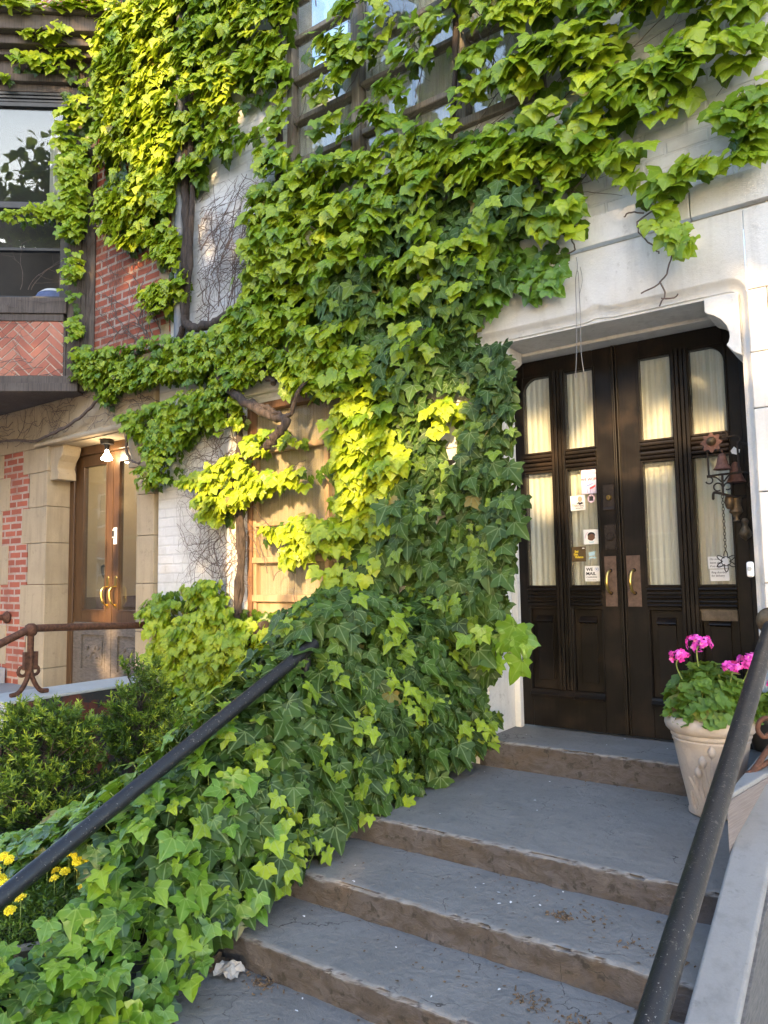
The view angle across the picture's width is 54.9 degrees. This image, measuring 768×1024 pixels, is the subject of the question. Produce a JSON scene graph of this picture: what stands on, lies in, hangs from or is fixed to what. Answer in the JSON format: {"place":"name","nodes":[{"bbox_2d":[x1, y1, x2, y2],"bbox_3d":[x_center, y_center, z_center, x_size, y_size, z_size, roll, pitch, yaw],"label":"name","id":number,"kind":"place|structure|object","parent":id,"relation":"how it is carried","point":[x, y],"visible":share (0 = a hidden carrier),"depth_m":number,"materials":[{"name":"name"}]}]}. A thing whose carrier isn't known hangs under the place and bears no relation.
{"place":"outdoors","nodes":[
{"label":"outdoors","id":0,"kind":"place"},
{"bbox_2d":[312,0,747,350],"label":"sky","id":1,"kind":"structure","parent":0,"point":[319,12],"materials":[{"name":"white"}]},
{"label":"pavement","id":2,"kind":"structure","parent":0,"visible":0},
{"bbox_2d":[0,667,158,831],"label":"side stoop","id":3,"kind":"object","parent":2,"relation":"on","point":[88,693],"visible":0.17,"depth_m":5.63,"materials":[{"name":"paint"}]},
{"bbox_2d":[0,620,144,697],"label":"handrail","id":4,"kind":"object","parent":3,"relation":"on","point":[30,665],"visible":0.89,"depth_m":5.40,"materials":[{"name":"metal"}]},
{"bbox_2d":[0,0,172,687],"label":"brick house","id":5,"kind":"structure","parent":2,"relation":"on","point":[76,512],"depth_m":7.22,"materials":[{"name":"stone"}]},
{"bbox_2d":[0,611,10,623],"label":"handrail","id":6,"kind":"object","parent":5,"relation":"attached to","point":[5,616],"visible":1,"depth_m":7.54,"materials":[{"name":"metal"}]},
{"bbox_2d":[36,288,58,295],"bbox_3d":[-3.273,-2.097,7.361,0.420,0.208,0.420,-4,-6,36],"label":"cushion","id":7,"kind":"object","parent":5,"relation":"in","point":[49,292],"visible":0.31,"depth_m":7.20,"materials":[{"name":"blue fabric"}]},
{"bbox_2d":[0,6,105,415],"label":"bay window","id":8,"kind":"structure","parent":5,"relation":"in","point":[26,107],"depth_m":7.11,"materials":[{"name":"brown wood"}]},
{"bbox_2d":[0,0,106,376],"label":"boston ivy","id":9,"kind":"object","parent":5,"relation":"attached to","point":[69,208],"visible":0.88,"depth_m":6.97,"materials":[{"name":"green plant"}]},
{"bbox_2d":[72,451,113,683],"bbox_3d":[-2.846,0.553,7.193,0.622,2.250,0.127,-4,-6,36],"label":"door leaf","id":10,"kind":"structure","parent":5,"relation":"in","point":[91,648],"depth_m":7.20,"materials":[{"name":"brown wood"}]},
{"bbox_2d":[101,564,104,608],"bbox_3d":[-2.855,1.133,7.553,0.240,1.196,0.065,-4,-6,36],"label":"shovel","id":11,"kind":"object","parent":10,"relation":"attached to","point":[102,570],"visible":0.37,"depth_m":7.63,"materials":[{"name":"metal"}]},
{"bbox_2d":[100,438,113,460],"bbox_3d":[-2.627,-0.587,7.012,0.130,0.202,0.128,-4,-6,36],"label":"porch lamp","id":12,"kind":"object","parent":5,"relation":"attached to","point":[106,443],"visible":1,"depth_m":6.98,"materials":[{"name":"white glass"}]},
{"bbox_2d":[108,448,150,677],"bbox_3d":[-2.333,0.513,6.824,0.624,2.250,0.127,-4,-6,36],"label":"door leaf","id":13,"kind":"structure","parent":5,"relation":"in","point":[122,640],"depth_m":6.96,"materials":[{"name":"brown wood"}]},
{"bbox_2d":[84,0,193,351],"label":"boston ivy","id":14,"kind":"object","parent":5,"relation":"attached to","point":[114,112],"visible":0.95,"depth_m":6.51,"materials":[{"name":"green plant"}]},
{"bbox_2d":[0,290,324,493],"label":"boston ivy","id":15,"kind":"object","parent":5,"relation":"attached to","point":[166,430],"visible":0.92,"depth_m":6.01,"materials":[{"name":"green plant"}]},
{"bbox_2d":[0,638,318,910],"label":"handrail","id":16,"kind":"object","parent":2,"relation":"on","point":[16,885],"visible":0.9,"depth_m":2.73,"materials":[{"name":"black metal"}]},
{"bbox_2d":[0,742,406,1007],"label":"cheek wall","id":17,"kind":"structure","parent":2,"relation":"on","point":[144,941],"depth_m":2.98,"materials":[{"name":"concrete"}]},
{"bbox_2d":[0,897,78,958],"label":"planting bowl","id":18,"kind":"object","parent":17,"relation":"on","point":[24,952],"visible":0.06,"depth_m":2.53,"materials":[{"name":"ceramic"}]},
{"bbox_2d":[0,851,88,946],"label":"marigolds","id":19,"kind":"object","parent":18,"relation":"on","point":[25,901],"visible":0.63,"depth_m":2.69,"materials":[{"name":"leaf"},{"name":"yellow petal"}]},
{"bbox_2d":[39,586,503,957],"bbox_3d":[-0.602,1.124,3.871,1.670,1.458,2.358,-4,-6,36],"label":"english ivy","id":20,"kind":"object","parent":17,"relation":"on","point":[380,667],"visible":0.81,"depth_m":3.45,"materials":[{"name":"green plant"}]},
{"bbox_2d":[100,724,760,1023],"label":"stoop","id":21,"kind":"object","parent":2,"relation":"on","point":[560,837],"visible":0.71,"depth_m":2.80,"materials":[{"name":"grey stone"}]},
{"bbox_2d":[208,951,224,972],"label":"dead leaf","id":22,"kind":"object","parent":21,"relation":"on","point":[218,958],"visible":0.58,"depth_m":2.79,"materials":[{"name":"brown plant"}]},
{"bbox_2d":[213,959,244,979],"bbox_3d":[-0.573,1.679,2.728,0.122,0.040,0.100,-4,-6,36],"label":"crumpled paper","id":23,"kind":"object","parent":21,"relation":"on","point":[231,969],"visible":1,"depth_m":2.72,"materials":[{"name":"white paper"}]},
{"bbox_2d":[198,777,677,1023],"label":"leaf litter","id":24,"kind":"object","parent":21,"relation":"on","point":[600,1013],"visible":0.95,"depth_m":2.54,"materials":[{"name":"brown plant"}]},
{"bbox_2d":[246,909,696,1023],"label":"twig crumbs","id":25,"kind":"object","parent":21,"relation":"on","point":[564,917],"visible":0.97,"depth_m":2.60,"materials":[{"name":"brown plant"}]},
{"bbox_2d":[295,748,667,1010],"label":"fallen petals","id":26,"kind":"object","parent":21,"relation":"on","point":[475,887],"visible":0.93,"depth_m":2.76,"materials":[{"name":"white flower petal"}]},
{"bbox_2d":[664,712,755,819],"bbox_3d":[1.520,1.164,3.423,0.401,0.446,0.401,-4,-6,36],"label":"flower pot","id":27,"kind":"object","parent":21,"relation":"on","point":[698,747],"visible":0.46,"depth_m":3.32,"materials":[{"name":"ceramic"}]},
{"bbox_2d":[660,634,763,730],"bbox_3d":[1.520,0.781,3.470,0.441,0.420,0.451,1,-5,-17],"label":"geranium","id":28,"kind":"object","parent":27,"relation":"in","point":[707,693],"visible":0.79,"depth_m":3.35,"materials":[{"name":"green plant"}]},
{"bbox_2d":[158,0,767,763],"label":"white house","id":29,"kind":"structure","parent":2,"relation":"on","point":[642,402],"depth_m":4.40,"materials":[{"name":"paint"}]},
{"bbox_2d":[173,8,185,350],"bbox_3d":[-1.761,-4.406,6.453,0.140,6.130,0.109,-4,-6,36],"label":"downpipe","id":30,"kind":"object","parent":29,"relation":"attached to","point":[178,225],"visible":0.32,"depth_m":6.25,"materials":[{"name":"grey metal"}]},
{"bbox_2d":[247,387,360,643],"bbox_3d":[-0.480,0.056,5.350,1.308,1.850,0.140,-4,-6,36],"label":"window","id":31,"kind":"structure","parent":29,"relation":"in","point":[268,595],"depth_m":5.52,"materials":[{"name":"brown wood"}]},
{"bbox_2d":[173,326,467,619],"bbox_3d":[-0.647,-0.232,5.215,2.811,2.092,0.301,-4,-6,36],"label":"boston ivy","id":32,"kind":"object","parent":29,"relation":"attached to","point":[366,464],"visible":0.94,"depth_m":5.00,"materials":[{"name":"yellow plant"}]},
{"bbox_2d":[287,0,546,183],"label":"window","id":33,"kind":"structure","parent":29,"relation":"in","point":[433,100],"depth_m":5.23,"materials":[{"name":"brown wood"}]},
{"bbox_2d":[310,173,549,688],"bbox_3d":[0.173,-0.506,4.656,1.910,3.227,0.438,-4,-6,28],"label":"english ivy","id":34,"kind":"object","parent":29,"relation":"attached to","point":[453,564],"visible":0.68,"depth_m":4.48,"materials":[{"name":"green plant"}]},
{"bbox_2d":[454,614,540,684],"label":"english ivy","id":35,"kind":"object","parent":34,"relation":"attached to","point":[512,638],"visible":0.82,"depth_m":4.16,"materials":[{"name":"green plant"}]},
{"bbox_2d":[441,460,455,464],"bbox_3d":[0.415,-0.249,4.590,0.165,0.150,0.018,-4,-6,36],"label":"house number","id":36,"kind":"object","parent":29,"relation":"attached to","point":[451,462],"visible":0.07,"depth_m":4.58,"materials":[{"name":"metal"}]},
{"bbox_2d":[164,0,767,618],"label":"boston ivy","id":37,"kind":"object","parent":29,"relation":"attached to","point":[298,220],"visible":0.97,"depth_m":4.70,"materials":[{"name":"green plant"}]},
{"bbox_2d":[450,241,571,336],"bbox_3d":[0.737,-1.334,4.361,0.774,0.593,0.137,-4,-6,36],"label":"english ivy","id":38,"kind":"object","parent":29,"relation":"attached to","point":[540,275],"visible":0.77,"depth_m":4.30,"materials":[{"name":"green plant"}]},
{"bbox_2d":[512,345,632,735],"bbox_3d":[1.141,0.167,4.606,0.710,2.326,0.123,-4,-6,36],"label":"door leaf","id":39,"kind":"structure","parent":29,"relation":"in","point":[567,424],"depth_m":4.59,"materials":[{"name":"black paint"}]},
{"bbox_2d":[570,495,585,510],"bbox_3d":[1.202,-0.056,4.589,0.097,0.096,0.002,-4,-6,36],"label":"sticker","id":40,"kind":"object","parent":39,"relation":"attached to","point":[577,503],"visible":1,"depth_m":4.59,"materials":[{"name":"paper"}]},
{"bbox_2d":[581,468,596,493],"bbox_3d":[1.262,-0.189,4.555,0.102,0.152,0.002,-4,-6,36],"label":"poster","id":41,"kind":"object","parent":39,"relation":"attached to","point":[588,481],"visible":1,"depth_m":4.56,"materials":[{"name":"white paper"}]},
{"bbox_2d":[583,529,598,543],"bbox_3d":[1.267,0.152,4.526,0.094,0.090,0.003,-4,-6,36],"label":"sticker","id":42,"kind":"object","parent":39,"relation":"attached to","point":[591,536],"visible":1,"depth_m":4.53,"materials":[{"name":"paper"}]},
{"bbox_2d":[588,494,594,502],"bbox_3d":[1.272,-0.083,4.540,0.047,0.051,0.003,-4,-6,36],"label":"sticker","id":43,"kind":"object","parent":39,"relation":"attached to","point":[591,498],"visible":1,"depth_m":4.54,"materials":[{"name":"pink paper"}]},
{"bbox_2d":[572,546,585,561],"bbox_3d":[1.202,0.260,4.565,0.090,0.092,0.002,-4,-6,36],"label":"sticker","id":44,"kind":"object","parent":29,"relation":"attached to","point":[578,554],"visible":1,"depth_m":4.56,"materials":[{"name":"brown paper"}]},
{"bbox_2d":[575,257,583,377],"bbox_3d":[1.090,-1.096,4.148,0.064,0.691,0.014,-4,-6,36],"label":"hanging wire","id":45,"kind":"object","parent":29,"relation":"hanging from","point":[576,316],"visible":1,"depth_m":4.15,"materials":[{"name":"black metal"}]},
{"bbox_2d":[588,551,595,559],"bbox_3d":[1.270,0.266,4.515,0.054,0.052,0.003,-4,-6,36],"label":"sticker","id":46,"kind":"object","parent":29,"relation":"attached to","point":[591,553],"visible":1,"depth_m":4.51,"materials":[{"name":"blue"}]},
{"bbox_2d":[585,566,599,580],"bbox_3d":[1.270,0.376,4.506,0.094,0.093,0.004,-4,-6,36],"label":"sticker","id":47,"kind":"object","parent":29,"relation":"attached to","point":[592,573],"visible":1,"depth_m":4.51,"materials":[{"name":"paper"}]},
{"bbox_2d":[567,199,700,306],"bbox_3d":[1.334,-1.394,3.933,0.148,0.663,0.735,4,-7,-43],"label":"boston ivy","id":48,"kind":"object","parent":29,"relation":"attached to","point":[672,237],"visible":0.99,"depth_m":3.78,"materials":[{"name":"green plant"}]},
{"bbox_2d":[613,326,754,749],"bbox_3d":[1.696,0.124,4.208,0.691,2.326,0.123,-4,-6,36],"label":"door leaf","id":49,"kind":"structure","parent":29,"relation":"in","point":[674,390],"depth_m":4.24,"materials":[{"name":"black paint"}]},
{"bbox_2d":[708,556,728,568],"bbox_3d":[1.851,0.279,4.095,0.107,0.069,0.002,-4,-6,36],"label":"note","id":50,"kind":"object","parent":29,"relation":"attached to","point":[714,561],"visible":0.81,"depth_m":4.10,"materials":[{"name":"paper"}]},
{"bbox_2d":[710,569,729,580],"bbox_3d":[1.855,0.349,4.087,0.099,0.065,0.002,-4,-6,36],"label":"note","id":51,"kind":"object","parent":29,"relation":"attached to","point":[719,575],"visible":0.99,"depth_m":4.09,"materials":[{"name":"paper"}]},
{"bbox_2d":[700,431,751,571],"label":"hanging bells","id":52,"kind":"object","parent":29,"relation":"hanging from","point":[711,442],"visible":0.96,"depth_m":3.94,"materials":[{"name":"dark iron"},{"name":"aged bronze"},{"name":"reddish copper"}]},
{"bbox_2d":[746,562,753,576],"bbox_3d":[1.768,0.277,3.569,0.032,0.074,0.028,-4,-6,36],"label":"doorbell","id":53,"kind":"object","parent":29,"relation":"attached to","point":[750,568],"visible":1,"depth_m":3.56,"materials":[{"name":"white plastic"}]},
{"bbox_2d":[684,756,767,1023],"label":"cheek wall","id":54,"kind":"structure","parent":2,"relation":"on","point":[731,985],"depth_m":2.30,"materials":[{"name":"stone"}]},
{"bbox_2d":[633,607,767,1023],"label":"handrail","id":55,"kind":"object","parent":54,"relation":"on","point":[656,1004],"visible":1,"depth_m":2.05,"materials":[{"name":"black metal"}]},
{"bbox_2d":[743,716,767,774],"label":"scroll bracket","id":56,"kind":"object","parent":54,"relation":"on","point":[760,763],"visible":0.98,"depth_m":2.96,"materials":[{"name":"metal"}]},
{"bbox_2d":[752,720,767,751],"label":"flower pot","id":57,"kind":"object","parent":54,"relation":"on","point":[759,744],"visible":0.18,"depth_m":3.34,"materials":[{"name":"black plastic"}]},
{"bbox_2d":[758,681,767,715],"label":"geranium","id":58,"kind":"object","parent":57,"relation":"in","point":[763,704],"visible":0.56,"depth_m":3.35,"materials":[{"name":"green plant"}]},
{"label":"garden soil","id":59,"kind":"structure","parent":0,"visible":0},
{"bbox_2d":[0,693,120,835],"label":"yew shrub","id":60,"kind":"object","parent":59,"relation":"on","point":[43,742],"visible":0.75,"depth_m":4.10,"materials":[{"name":"green plant"}]},
{"bbox_2d":[81,651,182,796],"bbox_3d":[-1.610,1.519,4.798,0.710,1.239,0.694,0,-5,-10],"label":"yew shrub","id":61,"kind":"object","parent":59,"relation":"on","point":[131,729],"visible":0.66,"depth_m":4.75,"materials":[{"name":"green plant"}]},
{"bbox_2d":[0,712,284,1023],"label":"english ivy","id":62,"kind":"object","parent":59,"relation":"on","point":[79,985],"visible":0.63,"depth_m":2.56,"materials":[{"name":"green plant"}]},
{"bbox_2d":[137,703,199,768],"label":"yew shrub","id":63,"kind":"object","parent":59,"relation":"on","point":[171,722],"visible":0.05,"depth_m":4.45,"materials":[{"name":"green plant"}]},
{"bbox_2d":[133,579,280,733],"bbox_3d":[-1.203,1.343,5.502,2.251,1.687,0.294,-4,-6,36],"label":"boston ivy","id":64,"kind":"object","parent":59,"relation":"on","point":[203,655],"visible":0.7,"depth_m":5.63,"materials":[{"name":"green plant"}]}
]}

